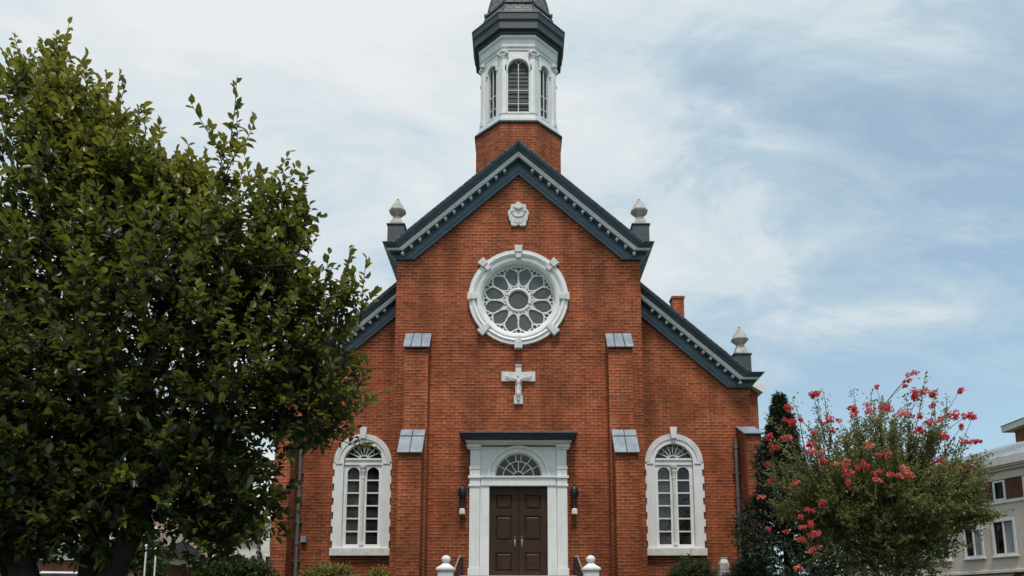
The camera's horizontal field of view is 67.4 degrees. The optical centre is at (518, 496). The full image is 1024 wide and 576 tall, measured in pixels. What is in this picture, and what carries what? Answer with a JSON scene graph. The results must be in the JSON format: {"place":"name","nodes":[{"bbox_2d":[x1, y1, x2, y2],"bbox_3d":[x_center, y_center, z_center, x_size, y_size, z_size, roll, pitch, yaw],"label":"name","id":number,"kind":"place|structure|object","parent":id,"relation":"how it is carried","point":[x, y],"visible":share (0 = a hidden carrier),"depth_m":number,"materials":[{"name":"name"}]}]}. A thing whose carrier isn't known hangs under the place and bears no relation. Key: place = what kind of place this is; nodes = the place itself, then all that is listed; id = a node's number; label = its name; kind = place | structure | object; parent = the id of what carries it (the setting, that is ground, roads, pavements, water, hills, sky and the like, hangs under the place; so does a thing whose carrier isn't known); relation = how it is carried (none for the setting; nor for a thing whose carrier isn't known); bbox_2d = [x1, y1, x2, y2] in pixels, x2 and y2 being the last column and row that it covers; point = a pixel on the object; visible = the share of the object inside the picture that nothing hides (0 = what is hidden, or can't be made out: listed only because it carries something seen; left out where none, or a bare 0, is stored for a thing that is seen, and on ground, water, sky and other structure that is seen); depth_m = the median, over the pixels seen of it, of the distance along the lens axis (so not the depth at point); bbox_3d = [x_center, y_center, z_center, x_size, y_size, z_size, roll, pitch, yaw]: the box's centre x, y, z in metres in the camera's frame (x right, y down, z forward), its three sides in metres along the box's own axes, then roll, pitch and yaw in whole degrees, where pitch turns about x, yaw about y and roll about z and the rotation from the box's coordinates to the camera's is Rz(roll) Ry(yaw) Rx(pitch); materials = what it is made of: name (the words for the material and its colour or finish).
{"place":"outdoors","nodes":[
{"label":"outdoors","id":0,"kind":"place"},
{"bbox_2d":[0,540,211,575],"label":"brick house","id":1,"kind":"structure","parent":0,"point":[175,563],"depth_m":40.10,"materials":[{"name":"brick"}]},
{"bbox_2d":[146,510,270,558],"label":"stucco house","id":2,"kind":"structure","parent":0,"point":[180,537],"depth_m":55.23,"materials":[{"name":"white paint"}]},
{"bbox_2d":[212,524,270,562],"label":"pale house","id":3,"kind":"structure","parent":0,"point":[247,552],"depth_m":47.04,"materials":[{"name":"stone"}]},
{"bbox_2d":[264,555,269,562],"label":"window","id":4,"kind":"structure","parent":3,"relation":"in","point":[267,557],"depth_m":46.98,"materials":[{"name":"white paint"}]},
{"bbox_2d":[0,0,1023,575],"label":"sky","id":5,"kind":"structure","parent":0,"point":[839,184],"materials":[{"name":"blue"}]},
{"bbox_3d":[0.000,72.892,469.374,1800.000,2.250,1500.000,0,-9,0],"label":"ground","id":6,"kind":"structure","parent":0,"visible":0},
{"bbox_2d":[40,571,76,575],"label":"parked car","id":7,"kind":"object","parent":6,"relation":"on","point":[48,573],"visible":0.42,"depth_m":28.26,"materials":[{"name":"white paint"}]},
{"bbox_2d":[110,531,173,575],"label":"young tree","id":8,"kind":"object","parent":6,"relation":"on","point":[138,560],"visible":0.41,"depth_m":31.22,"materials":[{"name":"green plant"}]},
{"bbox_2d":[143,544,147,575],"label":"slim post","id":9,"kind":"object","parent":6,"relation":"on","point":[146,546],"visible":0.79,"depth_m":26.95,"materials":[{"name":"white metal"}]},
{"bbox_2d":[153,548,155,575],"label":"slim post","id":10,"kind":"object","parent":6,"relation":"on","point":[154,565],"visible":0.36,"depth_m":26.93,"materials":[{"name":"white metal"}]},
{"bbox_2d":[0,17,392,575],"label":"broadleaf tree","id":11,"kind":"object","parent":6,"relation":"on","point":[133,215],"visible":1,"depth_m":12.52,"materials":[{"name":"green plant"}]},
{"bbox_2d":[191,551,279,575],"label":"garden shrub","id":12,"kind":"object","parent":6,"relation":"on","point":[260,565],"visible":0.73,"depth_m":22.96,"materials":[{"name":"green plant"}]},
{"bbox_2d":[257,535,269,559],"bbox_3d":[-10.958,3.054,32.914,0.556,3.000,0.190,0,-9,0],"label":"street sign","id":13,"kind":"object","parent":6,"relation":"on","point":[265,546],"visible":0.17,"depth_m":32.97,"materials":[{"name":"grey paint"}]},
{"bbox_2d":[296,556,359,575],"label":"garden shrub","id":14,"kind":"object","parent":6,"relation":"on","point":[332,570],"visible":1,"depth_m":24.18,"materials":[{"name":"green plant"}]},
{"bbox_2d":[359,564,391,575],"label":"garden shrub","id":15,"kind":"object","parent":6,"relation":"on","point":[383,572],"visible":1,"depth_m":23.71,"materials":[{"name":"green plant"}]},
{"bbox_2d":[436,555,455,575],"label":"gate post","id":16,"kind":"object","parent":6,"relation":"on","point":[445,568],"visible":1,"depth_m":21.72,"materials":[{"name":"stone"}]},
{"bbox_2d":[454,555,462,575],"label":"step railing","id":17,"kind":"object","parent":6,"relation":"on","point":[458,567],"visible":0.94,"depth_m":23.75,"materials":[{"name":"silver metal"}]},
{"bbox_2d":[269,0,767,575],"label":"church","id":18,"kind":"structure","parent":6,"relation":"on","point":[633,418],"depth_m":26.19,"materials":[{"name":"red brick"}]},
{"bbox_2d":[329,427,391,555],"bbox_3d":[-5.330,-0.185,26.250,2.040,4.430,0.370,0,-9,0],"label":"arched window","id":19,"kind":"structure","parent":18,"relation":"in","point":[361,508],"depth_m":26.25,"materials":[{"name":"white paint"}]},
{"bbox_2d":[458,483,466,514],"bbox_3d":[-1.830,0.063,25.133,0.294,1.060,0.297,0,-9,0],"label":"wall lantern","id":20,"kind":"object","parent":18,"relation":"attached to","point":[462,493],"depth_m":25.06,"materials":[{"name":"black metal"}]},
{"bbox_2d":[486,63,497,123],"bbox_3d":[-0.960,-15.262,29.067,0.650,2.360,0.225,-9,-12,44],"label":"belfry window","id":21,"kind":"structure","parent":18,"relation":"in","point":[493,76],"depth_m":29.13,"materials":[{"name":"white paint"}]},
{"bbox_2d":[501,365,534,404],"bbox_3d":[0.000,-3.776,25.763,1.140,1.360,0.222,0,-9,0],"label":"crucifix","id":22,"kind":"object","parent":18,"relation":"attached to","point":[518,377],"visible":1,"depth_m":25.81,"materials":[{"name":"stone"}]},
{"bbox_2d":[505,56,530,113],"bbox_3d":[0.000,-15.325,28.674,1.000,2.365,0.225,0,-9,0],"label":"belfry window","id":23,"kind":"structure","parent":18,"relation":"in","point":[518,72],"depth_m":28.73,"materials":[{"name":"white paint"}]},
{"bbox_2d":[508,202,528,226],"bbox_3d":[0.000,-9.853,26.728,0.743,0.907,0.167,0,-9,0],"label":"stone crest","id":24,"kind":"object","parent":18,"relation":"attached to","point":[518,213],"visible":1,"depth_m":26.71,"materials":[{"name":"white stone"}]},
{"bbox_2d":[467,245,569,349],"bbox_3d":[0.000,-6.808,26.376,3.480,3.700,0.460,0,-9,0],"label":"rose window","id":25,"kind":"structure","parent":18,"relation":"in","point":[518,297],"depth_m":26.45,"materials":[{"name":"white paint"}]},
{"bbox_2d":[539,63,550,123],"bbox_3d":[0.960,-15.262,29.067,0.225,2.360,0.650,-9,-12,44],"label":"belfry window","id":26,"kind":"structure","parent":18,"relation":"in","point":[543,76],"depth_m":29.14,"materials":[{"name":"white paint"}]},
{"bbox_2d":[570,483,578,514],"bbox_3d":[1.830,0.063,25.133,0.294,1.060,0.297,0,-9,0],"label":"wall lantern","id":27,"kind":"object","parent":18,"relation":"attached to","point":[574,492],"depth_m":25.07,"materials":[{"name":"black metal"}]},
{"bbox_2d":[645,427,707,555],"bbox_3d":[5.330,-0.185,26.250,2.040,4.430,0.370,0,-9,0],"label":"arched window","id":28,"kind":"structure","parent":18,"relation":"in","point":[674,465],"depth_m":26.25,"materials":[{"name":"white paint"}]},
{"bbox_2d":[460,575,576,575],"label":"entrance steps","id":29,"kind":"structure","parent":6,"relation":"on","point":[518,575],"depth_m":23.01,"materials":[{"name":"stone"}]},
{"bbox_2d":[573,555,582,575],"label":"step railing","id":30,"kind":"object","parent":6,"relation":"on","point":[578,571],"visible":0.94,"depth_m":23.59,"materials":[{"name":"silver metal"}]},
{"bbox_2d":[581,555,600,575],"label":"gate post","id":31,"kind":"object","parent":6,"relation":"on","point":[590,568],"visible":1,"depth_m":21.72,"materials":[{"name":"stone"}]},
{"bbox_2d":[660,550,717,575],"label":"garden shrub","id":32,"kind":"object","parent":6,"relation":"on","point":[682,568],"visible":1,"depth_m":24.21,"materials":[{"name":"green plant"}]},
{"bbox_2d":[718,557,729,575],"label":"stone marker","id":33,"kind":"object","parent":6,"relation":"on","point":[723,565],"visible":0.88,"depth_m":23.81,"materials":[{"name":"white stone"}]},
{"bbox_2d":[730,558,748,573],"bbox_3d":[7.181,2.533,23.867,1.358,1.312,1.334,-8,-12,44],"label":"garden shrub","id":34,"kind":"object","parent":6,"relation":"on","point":[737,566],"visible":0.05,"depth_m":23.90,"materials":[{"name":"green plant"}]},
{"bbox_2d":[717,390,858,575],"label":"evergreen tree","id":35,"kind":"object","parent":6,"relation":"on","point":[758,548],"visible":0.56,"depth_m":22.53,"materials":[{"name":"green plant"}]},
{"bbox_2d":[752,370,1013,575],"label":"flowering tree","id":36,"kind":"object","parent":6,"relation":"on","point":[922,511],"visible":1,"depth_m":17.65,"materials":[{"name":"green plant"}]},
{"bbox_2d":[845,441,1023,575],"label":"cream building","id":37,"kind":"structure","parent":6,"relation":"on","point":[998,550],"depth_m":41.51,"materials":[{"name":"paint"}]},
{"bbox_2d":[934,533,952,562],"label":"window","id":38,"kind":"structure","parent":37,"relation":"in","point":[950,559],"depth_m":44.52,"materials":[{"name":"white paint"}]},
{"bbox_2d":[962,524,986,560],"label":"window","id":39,"kind":"structure","parent":37,"relation":"in","point":[977,551],"depth_m":42.78,"materials":[{"name":"white paint"}]},
{"bbox_2d":[976,524,984,530],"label":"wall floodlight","id":40,"kind":"object","parent":37,"relation":"attached to","point":[978,527],"depth_m":41.90,"materials":[{"name":"white metal"}]},
{"bbox_2d":[992,480,1005,500],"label":"window","id":41,"kind":"structure","parent":37,"relation":"in","point":[999,486],"depth_m":41.52,"materials":[{"name":"white paint"}]},
{"bbox_2d":[990,517,1018,557],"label":"window","id":42,"kind":"structure","parent":37,"relation":"in","point":[1005,532],"depth_m":41.07,"materials":[{"name":"white paint"}]},
{"bbox_2d":[1022,476,1023,495],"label":"window","id":43,"kind":"structure","parent":37,"relation":"in","point":[1022,476],"depth_m":40.12,"materials":[{"name":"white paint"}]},
{"bbox_2d":[1000,417,1023,442],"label":"brick tower","id":44,"kind":"structure","parent":6,"relation":"on","point":[1016,427],"depth_m":69.78,"materials":[{"name":"beige paint"}]}
]}

